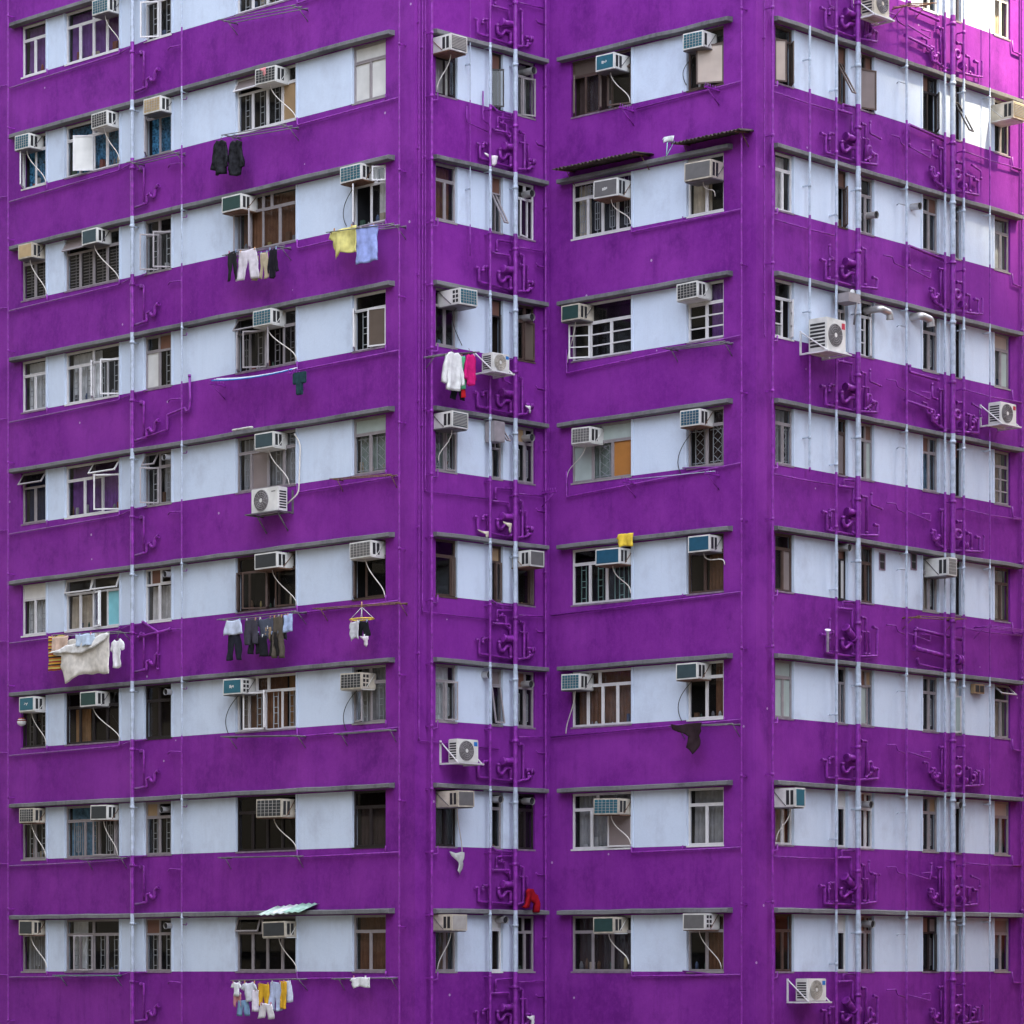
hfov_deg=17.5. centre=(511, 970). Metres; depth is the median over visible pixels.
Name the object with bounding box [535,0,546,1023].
drain pipe
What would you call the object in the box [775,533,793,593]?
window
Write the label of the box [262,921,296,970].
window air conditioner
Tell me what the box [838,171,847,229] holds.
bathroom window
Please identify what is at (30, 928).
window air conditioner
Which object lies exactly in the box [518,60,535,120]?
window
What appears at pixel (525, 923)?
window
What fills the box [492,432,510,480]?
bathroom window
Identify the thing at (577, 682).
window air conditioner
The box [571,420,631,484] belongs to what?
wide window
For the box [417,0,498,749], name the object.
drain pipe
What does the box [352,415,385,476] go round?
window
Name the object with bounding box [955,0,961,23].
bathroom window
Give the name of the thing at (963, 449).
drain pipe
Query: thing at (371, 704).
window
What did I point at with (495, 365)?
outdoor unit
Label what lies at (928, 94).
window
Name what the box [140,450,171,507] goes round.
window
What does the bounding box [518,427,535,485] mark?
window
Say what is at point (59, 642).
towel
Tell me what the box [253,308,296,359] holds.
window air conditioner
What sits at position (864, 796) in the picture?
window
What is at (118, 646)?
shirt
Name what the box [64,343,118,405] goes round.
wide window
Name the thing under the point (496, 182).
bathroom window
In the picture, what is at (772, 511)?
drain pipe
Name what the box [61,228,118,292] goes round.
wide window
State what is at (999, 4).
window
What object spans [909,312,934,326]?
exhaust duct
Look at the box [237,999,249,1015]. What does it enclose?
jeans
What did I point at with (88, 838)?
wide window
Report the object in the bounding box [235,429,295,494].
wide window
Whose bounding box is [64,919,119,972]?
wide window
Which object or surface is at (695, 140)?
awning
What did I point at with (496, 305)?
bathroom window
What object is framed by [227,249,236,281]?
trousers
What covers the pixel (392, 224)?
drying rack
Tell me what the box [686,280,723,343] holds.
window
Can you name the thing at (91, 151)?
wide window
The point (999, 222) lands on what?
window
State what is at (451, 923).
window air conditioner
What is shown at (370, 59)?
window
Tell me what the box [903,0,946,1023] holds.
drain pipe
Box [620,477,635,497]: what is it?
line bracket
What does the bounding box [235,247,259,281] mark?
trousers
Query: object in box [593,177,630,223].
window air conditioner
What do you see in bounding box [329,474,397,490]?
drying rack
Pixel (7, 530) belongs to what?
drain pipe
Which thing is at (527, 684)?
exhaust duct
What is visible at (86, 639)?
cloth
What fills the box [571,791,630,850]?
wide window
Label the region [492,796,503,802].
exhaust duct
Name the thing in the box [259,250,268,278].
trousers
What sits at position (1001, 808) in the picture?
window
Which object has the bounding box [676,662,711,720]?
window air conditioner
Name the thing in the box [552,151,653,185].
awning
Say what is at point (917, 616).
drying rack
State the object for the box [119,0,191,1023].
drain pipe
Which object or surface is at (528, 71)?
exhaust duct
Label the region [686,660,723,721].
window
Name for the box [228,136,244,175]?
jacket
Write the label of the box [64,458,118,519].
wide window
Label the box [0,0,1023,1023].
apartment building
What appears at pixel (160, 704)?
window
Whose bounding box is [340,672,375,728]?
window air conditioner
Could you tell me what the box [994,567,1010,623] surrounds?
window
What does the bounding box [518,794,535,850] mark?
window
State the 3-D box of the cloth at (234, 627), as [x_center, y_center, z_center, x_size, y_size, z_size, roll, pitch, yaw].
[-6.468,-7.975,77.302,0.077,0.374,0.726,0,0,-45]
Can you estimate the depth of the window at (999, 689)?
80.02 m
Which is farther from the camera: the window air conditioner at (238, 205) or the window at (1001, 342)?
the window at (1001, 342)
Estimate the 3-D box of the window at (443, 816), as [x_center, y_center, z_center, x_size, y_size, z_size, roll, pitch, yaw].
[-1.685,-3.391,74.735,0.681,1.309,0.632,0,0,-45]
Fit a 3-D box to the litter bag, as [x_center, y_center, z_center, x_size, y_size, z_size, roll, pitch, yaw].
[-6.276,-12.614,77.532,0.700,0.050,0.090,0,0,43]
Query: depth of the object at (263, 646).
76.57 m
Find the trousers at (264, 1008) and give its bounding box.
[257,1002,274,1018]
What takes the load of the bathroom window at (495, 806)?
in the apartment building
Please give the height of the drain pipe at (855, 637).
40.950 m
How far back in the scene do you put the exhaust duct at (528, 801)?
76.21 m
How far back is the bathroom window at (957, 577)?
78.57 m
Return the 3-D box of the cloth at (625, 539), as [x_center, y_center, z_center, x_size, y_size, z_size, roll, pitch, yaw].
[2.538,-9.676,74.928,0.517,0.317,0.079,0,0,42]
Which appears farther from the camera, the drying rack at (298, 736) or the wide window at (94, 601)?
the wide window at (94, 601)
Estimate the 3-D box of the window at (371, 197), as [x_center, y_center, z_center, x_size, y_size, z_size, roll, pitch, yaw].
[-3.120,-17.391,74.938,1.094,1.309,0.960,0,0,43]
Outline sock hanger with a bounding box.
[349,602,374,620]
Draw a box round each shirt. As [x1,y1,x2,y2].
[110,634,124,667]
[241,981,256,1001]
[258,616,272,638]
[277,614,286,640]
[286,980,292,1002]
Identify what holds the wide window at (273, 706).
in the apartment building
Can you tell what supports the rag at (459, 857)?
hanging from the window air conditioner at (458, 799)
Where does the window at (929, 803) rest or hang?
in the apartment building
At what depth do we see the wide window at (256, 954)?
77.71 m
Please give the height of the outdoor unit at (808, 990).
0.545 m
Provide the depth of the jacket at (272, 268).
76.28 m
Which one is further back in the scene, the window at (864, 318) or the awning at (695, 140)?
the window at (864, 318)
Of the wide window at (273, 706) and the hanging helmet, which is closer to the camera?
the wide window at (273, 706)
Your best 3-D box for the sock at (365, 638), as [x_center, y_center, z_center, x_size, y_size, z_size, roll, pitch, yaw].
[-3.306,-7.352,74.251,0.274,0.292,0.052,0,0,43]
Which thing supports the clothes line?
attached to the line bracket
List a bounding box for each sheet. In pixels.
[49,632,108,653]
[53,631,109,683]
[257,906,284,915]
[269,904,297,913]
[283,903,318,912]
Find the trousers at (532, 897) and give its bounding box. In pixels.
[522,889,540,912]
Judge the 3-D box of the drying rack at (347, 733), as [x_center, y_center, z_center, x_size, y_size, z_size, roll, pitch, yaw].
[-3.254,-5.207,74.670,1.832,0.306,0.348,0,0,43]
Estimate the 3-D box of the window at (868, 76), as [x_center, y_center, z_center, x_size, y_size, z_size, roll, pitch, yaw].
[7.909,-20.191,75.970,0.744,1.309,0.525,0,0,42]
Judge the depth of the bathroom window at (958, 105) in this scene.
78.55 m
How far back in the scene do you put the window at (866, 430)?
75.95 m
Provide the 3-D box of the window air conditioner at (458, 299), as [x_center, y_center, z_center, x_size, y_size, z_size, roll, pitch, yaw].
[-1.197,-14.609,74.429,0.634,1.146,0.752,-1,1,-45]
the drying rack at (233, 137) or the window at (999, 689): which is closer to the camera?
the drying rack at (233, 137)
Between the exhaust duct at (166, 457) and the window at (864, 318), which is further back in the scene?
the exhaust duct at (166, 457)
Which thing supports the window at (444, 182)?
in the apartment building
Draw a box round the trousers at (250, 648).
[247,631,259,653]
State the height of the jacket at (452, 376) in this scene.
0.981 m
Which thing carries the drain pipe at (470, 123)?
attached to the apartment building
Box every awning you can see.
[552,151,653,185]
[671,128,753,158]
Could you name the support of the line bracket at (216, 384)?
attached to the apartment building
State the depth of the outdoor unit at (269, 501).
76.49 m
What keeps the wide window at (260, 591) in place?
in the apartment building
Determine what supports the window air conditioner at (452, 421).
attached to the apartment building
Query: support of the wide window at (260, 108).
in the apartment building
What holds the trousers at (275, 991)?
hanging from the drying rack at (248, 980)
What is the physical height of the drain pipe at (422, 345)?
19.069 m
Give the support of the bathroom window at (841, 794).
in the apartment building
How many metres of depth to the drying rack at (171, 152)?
79.45 m
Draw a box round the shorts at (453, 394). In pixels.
[450,390,464,400]
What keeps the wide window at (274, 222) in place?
in the apartment building
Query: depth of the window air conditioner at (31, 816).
82.69 m
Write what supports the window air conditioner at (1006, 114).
attached to the apartment building
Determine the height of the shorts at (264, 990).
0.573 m
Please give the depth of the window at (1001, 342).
79.96 m
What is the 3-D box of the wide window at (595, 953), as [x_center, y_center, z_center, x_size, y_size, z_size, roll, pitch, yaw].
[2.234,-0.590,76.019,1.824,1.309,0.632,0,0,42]
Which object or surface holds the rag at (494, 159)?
on the apartment building
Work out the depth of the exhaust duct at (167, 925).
79.40 m
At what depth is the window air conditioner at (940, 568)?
77.32 m
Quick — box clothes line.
[211,367,296,380]
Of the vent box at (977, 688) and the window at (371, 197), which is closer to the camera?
the window at (371, 197)
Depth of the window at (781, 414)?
73.75 m
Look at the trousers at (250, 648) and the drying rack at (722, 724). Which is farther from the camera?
the trousers at (250, 648)
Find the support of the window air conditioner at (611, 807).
attached to the apartment building
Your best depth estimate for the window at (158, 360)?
80.04 m
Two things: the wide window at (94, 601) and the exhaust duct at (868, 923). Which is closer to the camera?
the exhaust duct at (868, 923)
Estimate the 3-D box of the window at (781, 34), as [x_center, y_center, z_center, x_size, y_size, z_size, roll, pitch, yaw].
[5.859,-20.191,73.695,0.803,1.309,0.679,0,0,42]
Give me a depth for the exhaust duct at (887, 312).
75.71 m
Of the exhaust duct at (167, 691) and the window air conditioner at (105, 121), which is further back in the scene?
the window air conditioner at (105, 121)
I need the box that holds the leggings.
[226,634,241,660]
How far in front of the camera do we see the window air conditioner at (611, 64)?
75.17 m
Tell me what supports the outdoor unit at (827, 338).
attached to the apartment building
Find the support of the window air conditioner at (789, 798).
attached to the apartment building
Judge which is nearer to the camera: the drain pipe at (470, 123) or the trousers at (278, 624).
the drain pipe at (470, 123)
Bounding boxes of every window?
[17,470,45,525]
[20,133,45,190]
[21,21,45,78]
[21,245,45,302]
[21,358,45,413]
[21,583,45,637]
[21,695,45,748]
[21,824,45,860]
[21,920,45,972]
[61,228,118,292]
[64,6,118,66]
[64,121,118,179]
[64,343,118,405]
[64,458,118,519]
[64,574,119,632]
[64,689,118,745]
[64,804,119,859]
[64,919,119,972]
[140,0,171,42]
[140,216,171,275]
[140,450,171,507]
[144,115,170,158]
[144,333,171,391]
[144,801,171,856]
[146,567,171,623]
[146,684,171,739]
[146,918,171,972]
[232,308,295,374]
[233,64,295,134]
[233,186,295,254]
[235,0,288,15]
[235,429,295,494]
[235,551,295,613]
[235,673,295,733]
[235,794,295,852]
[235,916,295,972]
[352,40,385,105]
[352,165,385,227]
[352,290,385,353]
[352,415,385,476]
[352,540,385,600]
[352,665,385,724]
[352,790,385,848]
[352,915,385,972]
[435,57,457,100]
[435,163,457,224]
[435,288,457,349]
[435,431,457,473]
[435,539,457,598]
[435,664,457,723]
[435,789,457,847]
[435,932,457,972]
[492,53,503,110]
[492,176,508,234]
[492,299,501,352]
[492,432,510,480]
[492,546,502,603]
[492,669,504,726]
[492,792,502,849]
[492,915,502,972]
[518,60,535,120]
[518,182,535,241]
[518,305,535,363]
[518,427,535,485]
[518,549,535,607]
[518,671,535,728]
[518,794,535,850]
[518,916,535,972]
[569,296,631,362]
[571,49,631,118]
[571,173,630,240]
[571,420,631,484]
[571,545,631,606]
[571,668,631,728]
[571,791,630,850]
[571,915,630,972]
[686,26,723,92]
[686,153,723,218]
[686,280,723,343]
[686,407,723,469]
[686,533,723,595]
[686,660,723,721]
[686,787,723,846]
[686,914,723,972]
[775,25,793,88]
[775,152,793,214]
[775,279,793,341]
[775,406,793,467]
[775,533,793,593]
[775,660,793,720]
[775,787,793,846]
[775,914,793,972]
[838,46,855,103]
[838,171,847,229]
[838,304,847,352]
[838,419,847,477]
[838,543,847,600]
[838,667,847,724]
[838,791,847,848]
[838,915,847,972]
[841,54,876,114]
[841,177,873,236]
[841,300,873,359]
[841,423,873,481]
[841,669,873,727]
[861,546,873,604]
[861,792,873,849]
[861,916,873,972]
[922,0,938,15]
[922,196,938,254]
[922,318,938,374]
[922,436,938,493]
[922,556,938,613]
[922,676,938,733]
[922,797,938,852]
[922,917,938,972]
[923,75,939,134]
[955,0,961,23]
[955,87,973,141]
[955,205,961,260]
[955,324,961,379]
[955,443,961,497]
[955,562,961,616]
[955,680,961,735]
[955,799,961,853]
[955,923,961,972]
[994,0,1010,41]
[994,100,1010,157]
[994,217,1010,274]
[994,334,1010,390]
[994,451,1010,506]
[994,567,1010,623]
[994,684,1016,739]
[994,801,1010,856]
[994,918,1010,972]
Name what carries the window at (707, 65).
in the apartment building
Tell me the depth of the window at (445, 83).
74.68 m
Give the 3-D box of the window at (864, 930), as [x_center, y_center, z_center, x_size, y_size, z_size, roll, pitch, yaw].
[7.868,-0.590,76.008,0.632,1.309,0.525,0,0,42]
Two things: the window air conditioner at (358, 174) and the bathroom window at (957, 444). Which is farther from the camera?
the bathroom window at (957, 444)
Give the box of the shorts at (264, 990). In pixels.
[258,982,269,1005]
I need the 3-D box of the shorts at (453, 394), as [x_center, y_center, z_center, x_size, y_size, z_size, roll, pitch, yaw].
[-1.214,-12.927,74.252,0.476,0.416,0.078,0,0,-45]
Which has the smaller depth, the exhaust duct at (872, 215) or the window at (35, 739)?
the exhaust duct at (872, 215)
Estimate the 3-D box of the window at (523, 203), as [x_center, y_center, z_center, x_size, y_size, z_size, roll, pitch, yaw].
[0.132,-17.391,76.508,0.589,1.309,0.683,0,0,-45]
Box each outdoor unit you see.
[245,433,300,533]
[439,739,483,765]
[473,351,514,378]
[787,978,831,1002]
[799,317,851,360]
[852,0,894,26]
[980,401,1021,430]
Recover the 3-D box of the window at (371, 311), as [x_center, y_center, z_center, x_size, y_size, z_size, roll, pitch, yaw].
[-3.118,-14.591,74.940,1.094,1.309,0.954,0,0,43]
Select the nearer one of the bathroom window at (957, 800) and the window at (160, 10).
the bathroom window at (957, 800)
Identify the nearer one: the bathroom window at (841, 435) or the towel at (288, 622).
the bathroom window at (841, 435)
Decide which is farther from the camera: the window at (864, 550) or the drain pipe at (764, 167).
the window at (864, 550)
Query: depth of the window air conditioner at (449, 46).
74.04 m
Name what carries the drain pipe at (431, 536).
attached to the apartment building
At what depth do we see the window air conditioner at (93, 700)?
81.05 m
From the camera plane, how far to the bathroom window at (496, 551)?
75.69 m
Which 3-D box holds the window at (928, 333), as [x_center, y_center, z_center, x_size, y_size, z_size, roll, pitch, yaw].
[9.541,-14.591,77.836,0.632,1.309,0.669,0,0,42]
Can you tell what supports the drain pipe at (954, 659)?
attached to the apartment building
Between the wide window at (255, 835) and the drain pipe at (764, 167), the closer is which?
the drain pipe at (764, 167)
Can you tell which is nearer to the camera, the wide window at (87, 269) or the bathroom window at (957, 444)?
the bathroom window at (957, 444)
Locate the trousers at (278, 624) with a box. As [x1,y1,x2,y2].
[271,614,284,657]
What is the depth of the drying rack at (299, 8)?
76.80 m
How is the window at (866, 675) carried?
in the apartment building
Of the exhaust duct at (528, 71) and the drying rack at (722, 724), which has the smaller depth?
the drying rack at (722, 724)
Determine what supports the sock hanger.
hanging from the drying rack at (360, 606)
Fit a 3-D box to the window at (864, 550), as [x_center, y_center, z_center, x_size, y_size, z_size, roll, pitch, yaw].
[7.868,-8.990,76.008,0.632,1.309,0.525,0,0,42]
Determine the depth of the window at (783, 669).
73.59 m
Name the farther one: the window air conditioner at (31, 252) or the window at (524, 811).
the window air conditioner at (31, 252)
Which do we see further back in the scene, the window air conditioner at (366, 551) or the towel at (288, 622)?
the towel at (288, 622)
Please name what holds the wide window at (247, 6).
in the apartment building
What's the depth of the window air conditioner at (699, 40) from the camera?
73.50 m
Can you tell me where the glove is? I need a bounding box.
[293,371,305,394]
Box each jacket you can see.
[210,140,227,175]
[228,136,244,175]
[267,246,278,278]
[441,351,464,390]
[463,348,476,385]
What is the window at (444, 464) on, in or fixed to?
in the apartment building
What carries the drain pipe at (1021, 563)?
attached to the apartment building
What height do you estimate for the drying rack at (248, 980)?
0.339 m
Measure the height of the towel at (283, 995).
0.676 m
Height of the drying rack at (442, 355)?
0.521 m
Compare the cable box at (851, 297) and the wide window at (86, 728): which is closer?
the cable box at (851, 297)
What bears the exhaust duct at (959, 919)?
attached to the apartment building
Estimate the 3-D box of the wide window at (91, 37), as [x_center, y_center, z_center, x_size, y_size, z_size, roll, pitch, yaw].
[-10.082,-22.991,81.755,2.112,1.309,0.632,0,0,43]
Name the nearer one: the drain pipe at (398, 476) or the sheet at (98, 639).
the drain pipe at (398, 476)
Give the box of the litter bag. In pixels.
[232,426,253,430]
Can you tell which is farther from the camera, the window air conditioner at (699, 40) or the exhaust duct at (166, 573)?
the exhaust duct at (166, 573)
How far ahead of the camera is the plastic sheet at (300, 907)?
76.07 m
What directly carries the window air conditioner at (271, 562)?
attached to the apartment building
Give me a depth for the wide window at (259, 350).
77.65 m
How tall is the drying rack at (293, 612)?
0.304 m
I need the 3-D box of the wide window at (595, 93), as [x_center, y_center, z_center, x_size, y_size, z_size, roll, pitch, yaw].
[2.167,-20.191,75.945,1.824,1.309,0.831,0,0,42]
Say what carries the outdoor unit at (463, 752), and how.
attached to the apartment building
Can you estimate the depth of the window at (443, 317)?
74.92 m
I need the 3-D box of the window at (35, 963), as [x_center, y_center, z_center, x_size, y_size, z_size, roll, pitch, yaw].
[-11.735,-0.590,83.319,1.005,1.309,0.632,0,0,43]
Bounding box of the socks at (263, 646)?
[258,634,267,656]
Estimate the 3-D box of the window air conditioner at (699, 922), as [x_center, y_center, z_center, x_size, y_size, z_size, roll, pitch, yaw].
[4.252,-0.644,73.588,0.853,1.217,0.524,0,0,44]
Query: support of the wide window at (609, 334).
in the apartment building
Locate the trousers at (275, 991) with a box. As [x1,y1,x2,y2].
[268,981,282,1010]
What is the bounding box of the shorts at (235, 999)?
[233,993,240,1006]
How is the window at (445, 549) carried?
in the apartment building
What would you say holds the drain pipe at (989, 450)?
attached to the apartment building
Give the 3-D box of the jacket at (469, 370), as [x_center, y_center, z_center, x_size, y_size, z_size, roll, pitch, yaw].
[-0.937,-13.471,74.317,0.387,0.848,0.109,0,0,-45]
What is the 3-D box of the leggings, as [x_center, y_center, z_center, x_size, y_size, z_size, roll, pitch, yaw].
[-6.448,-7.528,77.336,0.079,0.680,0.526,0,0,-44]
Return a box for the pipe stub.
[825,629,830,651]
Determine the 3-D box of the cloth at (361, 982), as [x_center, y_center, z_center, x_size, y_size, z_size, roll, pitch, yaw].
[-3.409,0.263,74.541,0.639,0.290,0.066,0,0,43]
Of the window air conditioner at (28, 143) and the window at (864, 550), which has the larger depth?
the window air conditioner at (28, 143)
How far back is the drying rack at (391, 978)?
74.26 m
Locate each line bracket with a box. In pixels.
[209,381,225,399]
[541,488,556,506]
[619,103,633,125]
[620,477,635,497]
[704,83,719,104]
[704,469,719,489]
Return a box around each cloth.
[75,632,94,646]
[223,618,242,635]
[260,67,265,75]
[349,619,358,640]
[350,975,369,987]
[461,389,465,397]
[616,533,632,546]
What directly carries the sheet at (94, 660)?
hanging from the drying rack at (119, 632)
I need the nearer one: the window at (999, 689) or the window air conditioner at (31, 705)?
the window at (999, 689)
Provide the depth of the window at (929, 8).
77.86 m
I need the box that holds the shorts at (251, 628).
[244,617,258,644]
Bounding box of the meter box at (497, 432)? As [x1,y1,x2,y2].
[485,420,504,443]
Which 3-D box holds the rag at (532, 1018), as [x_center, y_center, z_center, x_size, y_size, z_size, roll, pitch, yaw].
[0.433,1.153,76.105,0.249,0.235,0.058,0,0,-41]
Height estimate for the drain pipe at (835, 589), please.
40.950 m
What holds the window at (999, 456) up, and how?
in the apartment building
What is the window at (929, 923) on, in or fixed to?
in the apartment building
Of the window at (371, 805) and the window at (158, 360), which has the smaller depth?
the window at (371, 805)
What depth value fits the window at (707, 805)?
73.93 m
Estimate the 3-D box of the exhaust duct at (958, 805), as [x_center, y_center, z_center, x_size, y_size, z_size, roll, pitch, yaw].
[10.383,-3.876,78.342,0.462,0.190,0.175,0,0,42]
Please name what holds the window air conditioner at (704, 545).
attached to the apartment building
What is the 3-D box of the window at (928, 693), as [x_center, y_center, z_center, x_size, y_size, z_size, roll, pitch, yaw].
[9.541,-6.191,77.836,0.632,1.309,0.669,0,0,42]
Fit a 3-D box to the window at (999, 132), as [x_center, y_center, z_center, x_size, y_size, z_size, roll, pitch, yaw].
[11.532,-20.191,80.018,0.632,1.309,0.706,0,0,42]
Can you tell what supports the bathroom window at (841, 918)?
in the apartment building
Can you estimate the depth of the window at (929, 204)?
77.88 m
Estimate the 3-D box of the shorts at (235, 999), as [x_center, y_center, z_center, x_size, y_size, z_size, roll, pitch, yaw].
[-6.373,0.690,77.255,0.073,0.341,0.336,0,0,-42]
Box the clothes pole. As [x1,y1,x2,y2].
[630,471,713,479]
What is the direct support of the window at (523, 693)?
in the apartment building
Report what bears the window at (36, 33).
in the apartment building
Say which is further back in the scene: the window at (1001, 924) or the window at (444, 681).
the window at (1001, 924)
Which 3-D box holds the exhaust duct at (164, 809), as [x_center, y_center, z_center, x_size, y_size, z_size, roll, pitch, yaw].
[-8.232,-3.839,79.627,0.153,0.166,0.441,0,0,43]
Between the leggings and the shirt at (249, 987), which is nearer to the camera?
the shirt at (249, 987)
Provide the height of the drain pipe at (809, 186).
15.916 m
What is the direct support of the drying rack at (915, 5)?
attached to the apartment building
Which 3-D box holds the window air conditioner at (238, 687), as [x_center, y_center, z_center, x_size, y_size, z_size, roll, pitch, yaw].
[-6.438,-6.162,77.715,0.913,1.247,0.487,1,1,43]
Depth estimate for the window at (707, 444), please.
73.88 m
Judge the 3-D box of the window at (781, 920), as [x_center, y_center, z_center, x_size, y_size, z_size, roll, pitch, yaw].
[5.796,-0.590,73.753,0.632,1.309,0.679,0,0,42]
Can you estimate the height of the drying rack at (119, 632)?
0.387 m
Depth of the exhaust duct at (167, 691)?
79.40 m
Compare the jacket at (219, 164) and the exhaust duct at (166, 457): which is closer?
the jacket at (219, 164)
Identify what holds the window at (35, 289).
in the apartment building
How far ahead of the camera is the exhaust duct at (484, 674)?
75.22 m
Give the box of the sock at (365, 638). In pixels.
[360,634,368,646]
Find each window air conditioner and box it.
[15,133,45,182]
[18,242,46,293]
[19,696,45,742]
[19,808,45,856]
[19,920,46,967]
[80,691,119,740]
[82,227,118,279]
[90,805,118,854]
[91,110,119,160]
[92,0,119,44]
[143,95,171,118]
[222,193,257,216]
[223,678,255,733]
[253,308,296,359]
[254,551,296,604]
[255,65,295,118]
[255,431,289,484]
[256,799,296,848]
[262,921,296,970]
[340,163,374,225]
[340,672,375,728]
[350,540,385,596]
[433,33,466,89]
[433,410,467,460]
[433,914,466,968]
[436,790,473,851]
[437,287,477,344]
[511,550,543,570]
[561,303,593,362]
[561,673,593,733]
[567,426,603,476]
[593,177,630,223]
[593,798,630,844]
[593,917,628,963]
[595,547,630,592]
[596,52,630,102]
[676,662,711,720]
[677,280,711,304]
[677,408,713,473]
[683,30,716,84]
[683,913,721,968]
[684,159,723,194]
[688,534,724,564]
[774,788,804,840]
[923,557,956,579]
[991,100,1023,127]
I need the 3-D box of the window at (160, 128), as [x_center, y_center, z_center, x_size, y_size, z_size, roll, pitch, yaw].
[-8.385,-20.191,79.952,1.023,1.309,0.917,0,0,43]
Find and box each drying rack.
[52,631,129,639]
[52,975,121,985]
[79,857,126,869]
[126,150,185,173]
[217,610,306,624]
[218,4,307,35]
[218,855,303,867]
[220,735,305,748]
[221,124,298,140]
[222,244,290,263]
[230,978,307,990]
[312,602,407,620]
[326,223,405,238]
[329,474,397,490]
[331,977,396,989]
[334,729,396,745]
[423,351,479,369]
[662,341,733,361]
[669,723,740,738]
[892,2,936,18]
[902,615,966,630]
[974,625,1023,643]
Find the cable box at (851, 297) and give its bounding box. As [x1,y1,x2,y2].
[834,289,860,324]
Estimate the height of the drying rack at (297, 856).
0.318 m
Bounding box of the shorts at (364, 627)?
[358,619,370,635]
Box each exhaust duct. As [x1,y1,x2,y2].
[159,806,170,812]
[161,454,170,460]
[162,571,171,576]
[163,689,171,694]
[163,922,171,928]
[481,671,492,678]
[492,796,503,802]
[495,916,508,923]
[518,66,536,75]
[518,313,534,321]
[520,680,533,687]
[521,189,534,197]
[521,434,534,441]
[521,797,534,804]
[838,544,852,551]
[861,211,878,219]
[861,801,873,808]
[861,920,875,927]
[863,306,893,319]
[909,202,921,210]
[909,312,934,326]
[955,802,962,808]
[956,916,966,922]
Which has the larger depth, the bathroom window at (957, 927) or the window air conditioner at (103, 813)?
the window air conditioner at (103, 813)
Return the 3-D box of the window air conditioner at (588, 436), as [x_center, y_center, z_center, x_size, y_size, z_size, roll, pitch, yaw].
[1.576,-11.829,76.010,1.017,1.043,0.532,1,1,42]
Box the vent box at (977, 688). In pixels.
[971,684,983,693]
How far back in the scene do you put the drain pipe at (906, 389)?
76.57 m
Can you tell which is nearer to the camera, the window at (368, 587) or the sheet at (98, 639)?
the window at (368, 587)
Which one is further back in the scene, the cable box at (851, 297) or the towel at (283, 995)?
the towel at (283, 995)
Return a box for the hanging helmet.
[17,718,25,725]
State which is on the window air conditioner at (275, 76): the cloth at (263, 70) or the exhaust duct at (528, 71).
the cloth at (263, 70)
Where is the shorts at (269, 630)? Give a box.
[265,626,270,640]
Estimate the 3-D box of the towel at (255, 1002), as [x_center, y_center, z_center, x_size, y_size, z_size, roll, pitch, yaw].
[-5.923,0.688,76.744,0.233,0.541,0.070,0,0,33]
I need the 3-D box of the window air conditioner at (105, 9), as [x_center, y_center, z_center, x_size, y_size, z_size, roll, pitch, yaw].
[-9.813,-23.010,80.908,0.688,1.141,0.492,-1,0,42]
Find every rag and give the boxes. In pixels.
[449,851,464,873]
[478,530,488,537]
[484,153,497,165]
[503,521,511,532]
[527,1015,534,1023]
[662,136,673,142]
[671,722,701,753]
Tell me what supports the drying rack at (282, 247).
attached to the apartment building
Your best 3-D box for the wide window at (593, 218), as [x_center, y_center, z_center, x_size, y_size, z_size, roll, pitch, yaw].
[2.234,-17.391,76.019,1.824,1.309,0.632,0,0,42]
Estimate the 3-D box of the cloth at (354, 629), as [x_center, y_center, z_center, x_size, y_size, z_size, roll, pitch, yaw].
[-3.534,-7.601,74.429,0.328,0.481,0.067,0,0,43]
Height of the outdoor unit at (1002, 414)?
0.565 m
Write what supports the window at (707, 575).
in the apartment building
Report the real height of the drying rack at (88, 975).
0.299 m
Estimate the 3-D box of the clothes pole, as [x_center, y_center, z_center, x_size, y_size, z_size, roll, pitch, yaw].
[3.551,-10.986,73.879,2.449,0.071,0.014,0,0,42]
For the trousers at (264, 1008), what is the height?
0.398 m
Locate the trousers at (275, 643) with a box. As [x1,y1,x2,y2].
[268,631,278,656]
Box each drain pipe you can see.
[0,0,119,1023]
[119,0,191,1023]
[167,0,187,1023]
[296,0,405,1023]
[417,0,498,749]
[420,0,495,620]
[423,0,498,499]
[425,0,438,1023]
[465,0,488,255]
[473,0,544,1023]
[481,0,512,1023]
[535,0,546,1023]
[551,0,747,1023]
[762,0,764,336]
[765,0,834,1023]
[802,0,810,470]
[818,0,882,1023]
[828,0,837,1023]
[883,0,930,1023]
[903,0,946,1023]
[911,0,984,1023]
[957,0,1021,1023]
[983,0,990,1023]
[1011,0,1022,1023]
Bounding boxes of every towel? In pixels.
[48,635,63,670]
[51,635,67,650]
[252,990,258,1011]
[280,980,286,1008]
[283,613,292,632]
[329,224,356,257]
[356,224,377,264]
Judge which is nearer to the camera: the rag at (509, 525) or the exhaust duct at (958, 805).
the rag at (509, 525)
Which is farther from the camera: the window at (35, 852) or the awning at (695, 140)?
the window at (35, 852)
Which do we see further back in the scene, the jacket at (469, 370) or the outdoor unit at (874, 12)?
the outdoor unit at (874, 12)

